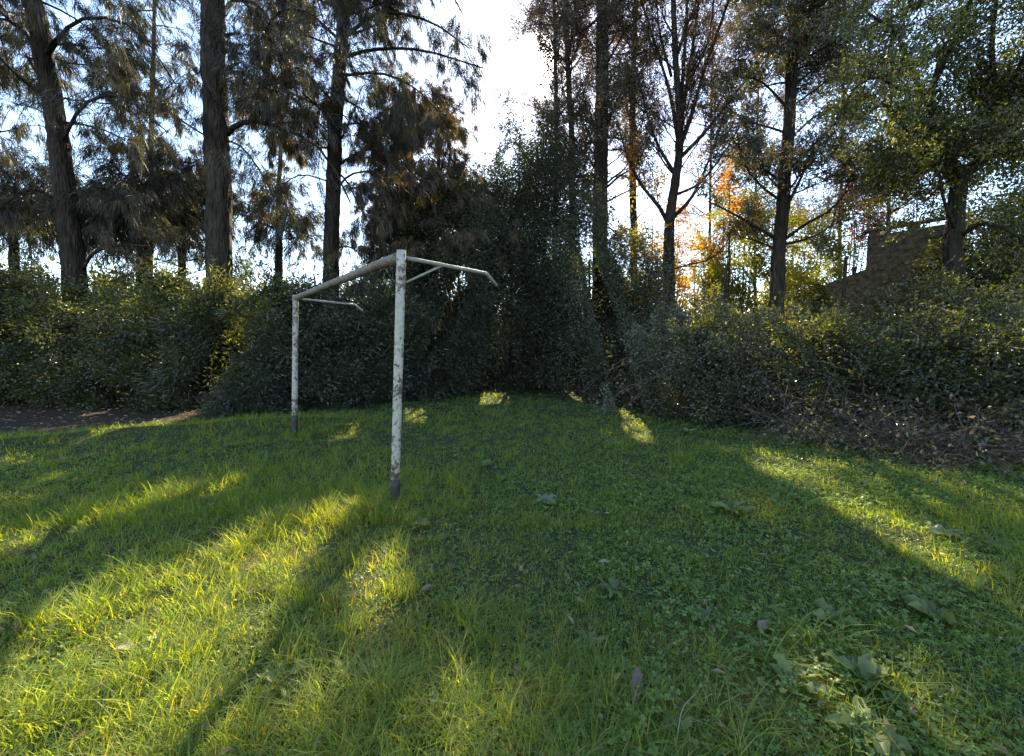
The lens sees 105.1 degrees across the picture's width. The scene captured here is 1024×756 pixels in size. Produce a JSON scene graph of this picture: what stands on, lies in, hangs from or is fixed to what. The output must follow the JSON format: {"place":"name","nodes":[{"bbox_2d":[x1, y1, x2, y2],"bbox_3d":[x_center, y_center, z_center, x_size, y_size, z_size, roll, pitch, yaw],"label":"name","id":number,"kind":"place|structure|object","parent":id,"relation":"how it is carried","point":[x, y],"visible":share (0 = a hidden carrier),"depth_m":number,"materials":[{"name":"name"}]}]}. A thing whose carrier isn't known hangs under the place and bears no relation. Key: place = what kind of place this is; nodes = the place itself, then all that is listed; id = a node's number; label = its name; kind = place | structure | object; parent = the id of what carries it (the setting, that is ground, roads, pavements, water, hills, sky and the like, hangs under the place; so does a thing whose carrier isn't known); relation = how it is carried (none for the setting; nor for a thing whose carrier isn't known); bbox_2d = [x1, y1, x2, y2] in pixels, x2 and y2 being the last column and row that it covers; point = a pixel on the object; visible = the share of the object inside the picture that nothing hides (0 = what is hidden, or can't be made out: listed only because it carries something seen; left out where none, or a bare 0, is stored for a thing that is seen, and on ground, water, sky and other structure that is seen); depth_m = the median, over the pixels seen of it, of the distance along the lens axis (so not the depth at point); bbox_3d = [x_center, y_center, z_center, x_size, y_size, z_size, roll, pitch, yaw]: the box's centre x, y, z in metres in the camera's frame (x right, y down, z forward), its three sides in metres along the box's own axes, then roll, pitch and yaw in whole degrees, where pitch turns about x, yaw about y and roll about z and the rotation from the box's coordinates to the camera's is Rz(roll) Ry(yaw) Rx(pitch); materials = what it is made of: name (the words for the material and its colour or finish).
{"place":"outdoors","nodes":[
{"label":"outdoors","id":0,"kind":"place"},
{"bbox_2d":[0,326,1023,755],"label":"ground","id":1,"kind":"structure","parent":0,"point":[20,420],"depth_m":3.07,"materials":[{"name":"green plant"}]},
{"bbox_2d":[0,254,64,404],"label":"hedge shrub","id":2,"kind":"object","parent":1,"relation":"on","point":[10,286],"visible":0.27,"depth_m":11.17,"materials":[{"name":"green plant"}]},
{"bbox_2d":[0,0,78,253],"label":"casuarina tree","id":3,"kind":"object","parent":1,"relation":"on","point":[19,95],"visible":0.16,"depth_m":15.73,"materials":[{"name":"green plant"}]},
{"bbox_2d":[0,221,98,396],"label":"tall shrub","id":4,"kind":"object","parent":1,"relation":"on","point":[30,266],"visible":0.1,"depth_m":12.38,"materials":[{"name":"green plant"}]},
{"bbox_2d":[0,137,115,300],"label":"casuarina tree","id":5,"kind":"object","parent":1,"relation":"on","point":[16,182],"visible":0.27,"depth_m":13.13,"materials":[{"name":"green plant"}]},
{"bbox_2d":[0,265,140,410],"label":"hedge shrub","id":6,"kind":"object","parent":1,"relation":"on","point":[22,355],"visible":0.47,"depth_m":10.46,"materials":[{"name":"green plant"}]},
{"bbox_2d":[8,262,168,410],"bbox_3d":[-10.696,-1.060,10.512,3.631,4.201,3.964,2,4,23],"label":"hedge shrub","id":7,"kind":"object","parent":1,"relation":"on","point":[70,382],"visible":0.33,"depth_m":9.92,"materials":[{"name":"green plant"}]},
{"bbox_2d":[57,249,139,392],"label":"tall shrub","id":8,"kind":"object","parent":1,"relation":"on","point":[107,275],"visible":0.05,"depth_m":12.11,"materials":[{"name":"green plant"}]},
{"bbox_2d":[0,126,205,344],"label":"casuarina tree","id":9,"kind":"object","parent":1,"relation":"on","point":[190,225],"visible":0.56,"depth_m":12.19,"materials":[{"name":"green plant"}]},
{"bbox_2d":[0,0,247,401],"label":"casuarina tree","id":10,"kind":"object","parent":1,"relation":"on","point":[44,67],"visible":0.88,"depth_m":10.88,"materials":[{"name":"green plant"}]},
{"bbox_2d":[71,0,203,287],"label":"casuarina tree","id":11,"kind":"object","parent":1,"relation":"on","point":[190,150],"visible":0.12,"depth_m":18.10,"materials":[{"name":"green plant"}]},
{"bbox_2d":[58,251,245,415],"bbox_3d":[-8.793,-1.115,10.243,3.775,4.314,3.351,0,4,0],"label":"hedge shrub","id":12,"kind":"object","parent":1,"relation":"on","point":[123,367],"visible":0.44,"depth_m":9.65,"materials":[{"name":"green plant"}]},
{"bbox_2d":[85,111,269,300],"bbox_3d":[-13.047,-4.669,15.655,5.645,10.415,5.704,2,4,21],"label":"casuarina tree","id":13,"kind":"object","parent":1,"relation":"on","point":[188,166],"visible":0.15,"depth_m":14.69,"materials":[{"name":"green plant"}]},
{"bbox_2d":[20,0,354,394],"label":"casuarina tree","id":14,"kind":"object","parent":1,"relation":"on","point":[218,130],"visible":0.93,"depth_m":10.21,"materials":[{"name":"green plant"}]},
{"bbox_2d":[115,255,282,412],"bbox_3d":[-7.408,-0.919,9.605,3.358,4.042,3.405,-2,5,-24],"label":"hedge shrub","id":15,"kind":"object","parent":1,"relation":"on","point":[172,330],"visible":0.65,"depth_m":9.17,"materials":[{"name":"green plant"}]},
{"bbox_2d":[188,375,287,420],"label":"shrub","id":16,"kind":"object","parent":1,"relation":"on","point":[219,405],"visible":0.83,"depth_m":8.54,"materials":[{"name":"green plant"}]},
{"bbox_2d":[233,242,275,357],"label":"tall shrub","id":17,"kind":"object","parent":1,"relation":"on","point":[241,342],"visible":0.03,"depth_m":11.71,"materials":[{"name":"green plant"}]},
{"bbox_2d":[181,233,335,414],"bbox_3d":[-6.120,-1.249,9.957,3.742,4.620,3.522,0,4,0],"label":"hedge shrub","id":18,"kind":"object","parent":1,"relation":"on","point":[272,298],"visible":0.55,"depth_m":9.14,"materials":[{"name":"green plant"}]},
{"bbox_2d":[190,166,359,284],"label":"casuarina tree","id":19,"kind":"object","parent":1,"relation":"on","point":[258,230],"visible":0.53,"depth_m":16.18,"materials":[{"name":"green plant"}]},
{"bbox_2d":[226,0,342,276],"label":"casuarina tree","id":20,"kind":"object","parent":1,"relation":"on","point":[241,129],"visible":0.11,"depth_m":18.75,"materials":[{"name":"green plant"}]},
{"bbox_2d":[255,654,314,698],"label":"dock plant","id":21,"kind":"object","parent":1,"relation":"on","point":[270,669],"visible":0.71,"depth_m":1.75,"materials":[{"name":"green plant"}]},
{"bbox_2d":[266,256,319,304],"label":"background bush","id":22,"kind":"object","parent":1,"relation":"on","point":[299,278],"visible":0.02,"depth_m":15.51,"materials":[{"name":"green plant"}]},
{"bbox_2d":[248,259,382,412],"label":"hedge shrub","id":23,"kind":"object","parent":1,"relation":"on","point":[320,309],"visible":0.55,"depth_m":9.82,"materials":[{"name":"green plant"}]},
{"bbox_2d":[153,0,503,308],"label":"casuarina tree","id":24,"kind":"object","parent":1,"relation":"on","point":[386,14],"visible":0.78,"depth_m":11.64,"materials":[{"name":"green plant"}]},
{"bbox_2d":[325,654,382,700],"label":"dock plant","id":25,"kind":"object","parent":1,"relation":"on","point":[361,667],"visible":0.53,"depth_m":1.77,"materials":[{"name":"green plant"}]},
{"bbox_2d":[291,251,421,409],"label":"hedge shrub","id":26,"kind":"object","parent":1,"relation":"on","point":[362,327],"visible":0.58,"depth_m":10.60,"materials":[{"name":"green plant"}]},
{"bbox_2d":[329,259,454,403],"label":"hedge shrub","id":27,"kind":"object","parent":1,"relation":"on","point":[410,354],"visible":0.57,"depth_m":11.56,"materials":[{"name":"green plant"}]},
{"bbox_2d":[291,249,497,505],"bbox_3d":[-1.962,-0.057,5.513,1.257,2.509,4.158,-4,5,-41],"label":"football goal","id":28,"kind":"object","parent":1,"relation":"on","point":[399,258],"visible":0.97,"depth_m":3.70,"materials":[{"name":"white paint"}]},
{"bbox_2d":[348,62,469,266],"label":"casuarina tree","id":29,"kind":"object","parent":1,"relation":"on","point":[436,91],"visible":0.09,"depth_m":15.53,"materials":[{"name":"green plant"}]},
{"bbox_2d":[357,211,501,392],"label":"evergreen tree","id":30,"kind":"object","parent":1,"relation":"on","point":[428,281],"visible":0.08,"depth_m":13.74,"materials":[{"name":"green plant"}]},
{"bbox_2d":[416,688,455,732],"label":"dock plant","id":31,"kind":"object","parent":1,"relation":"on","point":[447,699],"visible":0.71,"depth_m":1.62,"materials":[{"name":"green plant"}]},
{"bbox_2d":[347,89,530,293],"bbox_3d":[-2.611,-4.630,14.082,6.659,10.465,6.346,0,4,0],"label":"casuarina tree","id":32,"kind":"object","parent":1,"relation":"on","point":[450,134],"visible":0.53,"depth_m":12.82,"materials":[{"name":"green plant"}]},
{"bbox_2d":[389,276,488,399],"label":"hedge shrub","id":33,"kind":"object","parent":1,"relation":"on","point":[452,356],"visible":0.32,"depth_m":12.55,"materials":[{"name":"green plant"}]},
{"bbox_2d":[386,137,548,399],"bbox_3d":[-1.313,-3.556,13.132,6.609,8.937,6.310,3,5,37],"label":"evergreen tree","id":34,"kind":"object","parent":1,"relation":"on","point":[481,278],"visible":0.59,"depth_m":12.57,"materials":[{"name":"green plant"}]},
{"bbox_2d":[441,274,504,390],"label":"undergrowth bush","id":35,"kind":"object","parent":1,"relation":"on","point":[452,301],"visible":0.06,"depth_m":14.56,"materials":[{"name":"green plant"}]},
{"bbox_2d":[419,118,557,390],"bbox_3d":[-1.304,-4.899,16.594,6.434,11.055,6.724,0,4,0],"label":"evergreen tree","id":36,"kind":"object","parent":1,"relation":"on","point":[483,165],"visible":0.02,"depth_m":15.68,"materials":[{"name":"green plant"}]},
{"bbox_2d":[0,251,980,332],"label":"distant woodland","id":37,"kind":"object","parent":1,"relation":"on","point":[197,278],"depth_m":24.24,"materials":[{"name":"green plant"}]},
{"bbox_2d":[451,74,562,393],"bbox_3d":[-0.398,-5.050,14.454,5.401,11.722,5.453,0,4,0],"label":"evergreen tree","id":38,"kind":"object","parent":1,"relation":"on","point":[500,199],"visible":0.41,"depth_m":13.78,"materials":[{"name":"green plant"}]},
{"bbox_2d":[0,389,1023,755],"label":"clover ground cover","id":39,"kind":"object","parent":1,"relation":"on","point":[826,663],"visible":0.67,"depth_m":2.41,"materials":[{"name":"green plant"}]},
{"bbox_2d":[0,398,1023,755],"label":"leaf litter","id":40,"kind":"object","parent":1,"relation":"on","point":[318,740],"visible":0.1,"depth_m":2.38,"materials":[{"name":"plant"}]},
{"bbox_2d":[480,91,603,396],"bbox_3d":[1.021,-4.519,13.678,5.822,10.749,5.778,0,4,0],"label":"evergreen tree","id":41,"kind":"object","parent":1,"relation":"on","point":[555,154],"visible":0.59,"depth_m":13.26,"materials":[{"name":"green plant"}]},
{"bbox_2d":[496,0,595,256],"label":"autumn tree","id":42,"kind":"object","parent":1,"relation":"on","point":[543,73],"visible":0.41,"depth_m":16.20,"materials":[{"name":"brown plant"}]},
{"bbox_2d":[498,60,618,375],"bbox_3d":[1.375,-6.393,17.169,7.174,13.997,7.011,0,4,0],"label":"evergreen tree","id":43,"kind":"object","parent":1,"relation":"on","point":[585,262],"visible":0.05,"depth_m":16.35,"materials":[{"name":"green plant"}]},
{"bbox_2d":[502,0,623,378],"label":"autumn tree","id":44,"kind":"object","parent":1,"relation":"on","point":[545,37],"visible":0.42,"depth_m":15.67,"materials":[{"name":"brown plant"}]},
{"bbox_2d":[574,628,606,653],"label":"dock plant","id":45,"kind":"object","parent":1,"relation":"on","point":[582,635],"visible":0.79,"depth_m":1.98,"materials":[{"name":"green plant"}]},
{"bbox_2d":[524,168,666,398],"bbox_3d":[3.023,-2.968,13.084,5.350,7.819,5.852,0,4,0],"label":"evergreen tree","id":46,"kind":"object","parent":1,"relation":"on","point":[597,225],"visible":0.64,"depth_m":12.70,"materials":[{"name":"green plant"}]},
{"bbox_2d":[556,284,646,392],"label":"undergrowth bush","id":47,"kind":"object","parent":1,"relation":"on","point":[608,311],"visible":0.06,"depth_m":14.01,"materials":[{"name":"green plant"}]},
{"bbox_2d":[577,221,637,312],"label":"tree","id":48,"kind":"object","parent":1,"relation":"on","point":[606,262],"visible":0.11,"depth_m":14.20,"materials":[{"name":"green plant"}]},
{"bbox_2d":[530,0,687,303],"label":"autumn tree","id":49,"kind":"object","parent":1,"relation":"on","point":[599,119],"visible":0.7,"depth_m":14.05,"materials":[{"name":"dark bark"},{"name":"leaves"}]},
{"bbox_2d":[595,572,629,598],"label":"dock plant","id":50,"kind":"object","parent":1,"relation":"on","point":[613,583],"visible":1,"depth_m":2.42,"materials":[{"name":"green plant"}]},
{"bbox_2d":[555,308,693,409],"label":"bramble bush","id":51,"kind":"object","parent":1,"relation":"on","point":[595,369],"visible":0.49,"depth_m":10.90,"materials":[{"name":"green plant"}]},
{"bbox_2d":[630,666,642,722],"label":"fallen leaf","id":52,"kind":"object","parent":1,"relation":"on","point":[634,681],"visible":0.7,"depth_m":1.69,"materials":[{"name":"grey plant"}]},
{"bbox_2d":[576,0,697,275],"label":"autumn tree","id":53,"kind":"object","parent":1,"relation":"on","point":[633,220],"visible":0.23,"depth_m":16.08,"materials":[{"name":"brown plant"}]},
{"bbox_2d":[557,219,718,397],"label":"evergreen tree","id":54,"kind":"object","parent":1,"relation":"on","point":[654,273],"visible":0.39,"depth_m":12.48,"materials":[{"name":"green plant"}]},
{"bbox_2d":[611,165,704,310],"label":"tree","id":55,"kind":"object","parent":1,"relation":"on","point":[677,259],"visible":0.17,"depth_m":14.27,"materials":[{"name":"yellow plant"}]},
{"bbox_2d":[583,295,767,422],"bbox_3d":[3.971,-0.509,9.672,4.512,3.032,3.977,0,4,0],"label":"bramble bush","id":56,"kind":"object","parent":1,"relation":"on","point":[645,339],"visible":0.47,"depth_m":9.16,"materials":[{"name":"green plant"}]},
{"bbox_2d":[642,174,712,308],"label":"tree","id":57,"kind":"object","parent":1,"relation":"on","point":[687,229],"visible":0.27,"depth_m":15.55,"materials":[{"name":"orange plant"}]},
{"bbox_2d":[662,710,694,748],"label":"dock plant","id":58,"kind":"object","parent":1,"relation":"on","point":[684,725],"visible":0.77,"depth_m":1.51,"materials":[{"name":"green plant"}]},
{"bbox_2d":[675,228,720,311],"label":"tree","id":59,"kind":"object","parent":1,"relation":"on","point":[692,258],"visible":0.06,"depth_m":18.06,"materials":[{"name":"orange plant"}]},
{"bbox_2d":[605,0,801,353],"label":"bare tree","id":60,"kind":"object","parent":1,"relation":"on","point":[681,89],"visible":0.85,"depth_m":13.26,"materials":[{"name":"brown plant"}]},
{"bbox_2d":[692,603,725,625],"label":"dock plant","id":61,"kind":"object","parent":1,"relation":"on","point":[707,611],"visible":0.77,"depth_m":2.18,"materials":[{"name":"green plant"}]},
{"bbox_2d":[635,285,788,405],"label":"bramble bush","id":62,"kind":"object","parent":1,"relation":"on","point":[754,320],"visible":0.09,"depth_m":11.02,"materials":[{"name":"green plant"}]},
{"bbox_2d":[657,0,781,241],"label":"autumn tree","id":63,"kind":"object","parent":1,"relation":"on","point":[720,59],"visible":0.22,"depth_m":19.15,"materials":[{"name":"brown plant"}]},
{"bbox_2d":[678,202,761,330],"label":"tree","id":64,"kind":"object","parent":1,"relation":"on","point":[697,265],"visible":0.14,"depth_m":16.33,"materials":[{"name":"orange plant"}]},
{"bbox_2d":[606,294,837,437],"bbox_3d":[4.561,-0.350,8.521,4.752,2.957,4.161,0,4,0],"label":"bramble bush","id":65,"kind":"object","parent":1,"relation":"on","point":[689,356],"visible":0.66,"depth_m":8.08,"materials":[{"name":"green plant"}]},
{"bbox_2d":[707,152,745,324],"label":"tree","id":66,"kind":"object","parent":1,"relation":"on","point":[734,205],"visible":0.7,"depth_m":12.31,"materials":[{"name":"orange plant"}]},
{"bbox_2d":[708,499,758,514],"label":"dock plant","id":67,"kind":"object","parent":1,"relation":"on","point":[740,509],"visible":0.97,"depth_m":3.50,"materials":[{"name":"green plant"}]},
{"bbox_2d":[685,154,824,331],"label":"tree","id":68,"kind":"object","parent":1,"relation":"on","point":[750,275],"visible":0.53,"depth_m":14.57,"materials":[{"name":"orange plant"}]},
{"bbox_2d":[696,1,818,309],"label":"autumn tree","id":69,"kind":"object","parent":1,"relation":"on","point":[776,122],"visible":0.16,"depth_m":19.76,"materials":[{"name":"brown plant"}]},
{"bbox_2d":[684,290,905,435],"bbox_3d":[5.513,-0.314,8.130,4.237,2.940,4.496,0,4,0],"label":"bramble bush","id":70,"kind":"object","parent":1,"relation":"on","point":[727,346],"visible":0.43,"depth_m":7.62,"materials":[{"name":"green plant"}]},
{"bbox_2d":[726,291,864,386],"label":"bramble bush","id":71,"kind":"object","parent":1,"relation":"on","point":[801,302],"visible":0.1,"depth_m":10.12,"materials":[{"name":"green plant"}]},
{"bbox_2d":[749,191,846,323],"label":"tree","id":72,"kind":"object","parent":1,"relation":"on","point":[803,258],"visible":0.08,"depth_m":16.39,"materials":[{"name":"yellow plant"}]},
{"bbox_2d":[769,653,829,696],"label":"dock plant","id":73,"kind":"object","parent":1,"relation":"on","point":[781,665],"visible":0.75,"depth_m":1.75,"materials":[{"name":"green plant"}]},
{"bbox_2d":[766,206,867,324],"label":"tree","id":74,"kind":"object","parent":1,"relation":"on","point":[829,254],"visible":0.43,"depth_m":14.61,"materials":[{"name":"green plant"}]},
{"bbox_2d":[727,389,933,464],"bbox_3d":[5.122,0.660,6.329,3.394,1.125,2.675,-2,4,-21],"label":"brush pile","id":75,"kind":"object","parent":1,"relation":"on","point":[813,440],"visible":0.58,"depth_m":5.98,"materials":[{"name":"brown plant"}]},
{"bbox_2d":[686,0,988,342],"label":"cypress tree","id":76,"kind":"object","parent":1,"relation":"on","point":[757,162],"visible":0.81,"depth_m":10.99,"materials":[{"name":"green plant"}]},
{"bbox_2d":[812,597,862,630],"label":"dock plant","id":77,"kind":"object","parent":1,"relation":"on","point":[821,601],"visible":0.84,"depth_m":2.13,"materials":[{"name":"green plant"}]},
{"bbox_2d":[758,277,940,381],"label":"bramble bush","id":78,"kind":"object","parent":1,"relation":"on","point":[871,303],"visible":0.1,"depth_m":9.32,"materials":[{"name":"green plant"}]},
{"bbox_2d":[774,0,933,277],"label":"autumn tree","id":79,"kind":"object","parent":1,"relation":"on","point":[839,187],"visible":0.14,"depth_m":17.04,"materials":[{"name":"green plant"}]},
{"bbox_2d":[703,297,1011,459],"bbox_3d":[6.144,-0.125,7.173,4.909,2.721,3.960,0,4,0],"label":"bramble bush","id":80,"kind":"object","parent":1,"relation":"on","point":[840,329],"visible":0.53,"depth_m":6.76,"materials":[{"name":"green plant"}]},
{"bbox_2d":[831,179,894,274],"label":"tree","id":81,"kind":"object","parent":1,"relation":"on","point":[861,237],"visible":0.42,"depth_m":16.47,"materials":[{"name":"green plant"}]},
{"bbox_2d":[821,649,906,705],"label":"dock plant","id":82,"kind":"object","parent":1,"relation":"on","point":[855,669],"visible":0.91,"depth_m":1.75,"materials":[{"name":"green plant"}]},
{"bbox_2d":[822,696,913,755],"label":"dock plant","id":83,"kind":"object","parent":1,"relation":"on","point":[882,743],"visible":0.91,"depth_m":1.50,"materials":[{"name":"green plant"}]},
{"bbox_2d":[792,212,971,324],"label":"block wall","id":84,"kind":"structure","parent":1,"relation":"on","point":[889,258],"depth_m":13.42,"materials":[{"name":"concrete"}]},
{"bbox_2d":[744,384,1023,470],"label":"brush pile","id":85,"kind":"object","parent":1,"relation":"on","point":[892,438],"visible":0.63,"depth_m":5.50,"materials":[{"name":"brown plant"}]},
{"bbox_2d":[754,291,1023,460],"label":"bramble bush","id":86,"kind":"object","parent":1,"relation":"on","point":[987,378],"visible":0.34,"depth_m":6.27,"materials":[{"name":"green plant"}]},
{"bbox_2d":[807,0,987,240],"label":"autumn tree","id":87,"kind":"object","parent":1,"relation":"on","point":[880,119],"visible":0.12,"depth_m":16.13,"materials":[{"name":"green plant"}]},
{"bbox_2d":[796,0,1023,324],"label":"broadleaf tree","id":88,"kind":"object","parent":1,"relation":"on","point":[991,123],"visible":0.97,"depth_m":8.13,"materials":[{"name":"green plant"}]},
{"bbox_2d":[828,377,1023,490],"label":"brush pile","id":89,"kind":"object","parent":1,"relation":"on","point":[987,456],"visible":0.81,"depth_m":5.00,"materials":[{"name":"brown plant"}]},
{"bbox_2d":[828,256,1023,369],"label":"bramble bush","id":90,"kind":"object","parent":1,"relation":"on","point":[931,286],"visible":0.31,"depth_m":8.64,"materials":[{"name":"green plant"}]},
{"bbox_2d":[836,277,1023,462],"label":"bramble bush","id":91,"kind":"object","parent":1,"relation":"on","point":[1001,340],"visible":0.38,"depth_m":5.97,"materials":[{"name":"green plant"}]},
{"bbox_2d":[901,594,968,623],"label":"dock plant","id":92,"kind":"object","parent":1,"relation":"on","point":[916,602],"visible":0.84,"depth_m":2.20,"materials":[{"name":"green plant"}]},
{"bbox_2d":[890,216,984,312],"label":"leafy shrub","id":93,"kind":"object","parent":1,"relation":"on","point":[931,250],"visible":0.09,"depth_m":11.43,"materials":[{"name":"green plant"}]},
{"bbox_2d":[920,521,967,540],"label":"dock plant","id":94,"kind":"object","parent":1,"relation":"on","point":[941,532],"visible":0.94,"depth_m":3.06,"materials":[{"name":"green plant"}]},
{"bbox_2d":[881,287,1023,342],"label":"bramble bush","id":95,"kind":"object","parent":1,"relation":"on","point":[986,311],"visible":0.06,"depth_m":8.17,"materials":[{"name":"green plant"}]},
{"bbox_2d":[901,157,1023,287],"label":"evergreen tree","id":96,"kind":"object","parent":1,"relation":"on","point":[995,196],"visible":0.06,"depth_m":11.56,"materials":[{"name":"green plant"}]},
{"bbox_2d":[907,312,1023,462],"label":"bramble bush","id":97,"kind":"object","parent":1,"relation":"on","point":[983,393],"visible":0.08,"depth_m":5.78,"materials":[{"name":"green plant"}]},
{"bbox_2d":[919,189,1023,310],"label":"tree","id":98,"kind":"object","parent":1,"relation":"on","point":[988,276],"visible":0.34,"depth_m":10.22,"materials":[{"name":"green plant"}]},
{"bbox_2d":[975,536,1016,551],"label":"dock plant","id":99,"kind":"object","parent":1,"relation":"on","point":[996,544],"visible":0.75,"depth_m":2.88,"materials":[{"name":"green plant"}]},
{"bbox_2d":[0,0,1023,310],"label":"sky","id":100,"kind":"structure","parent":0,"point":[489,15],"materials":[{"name":"white"}]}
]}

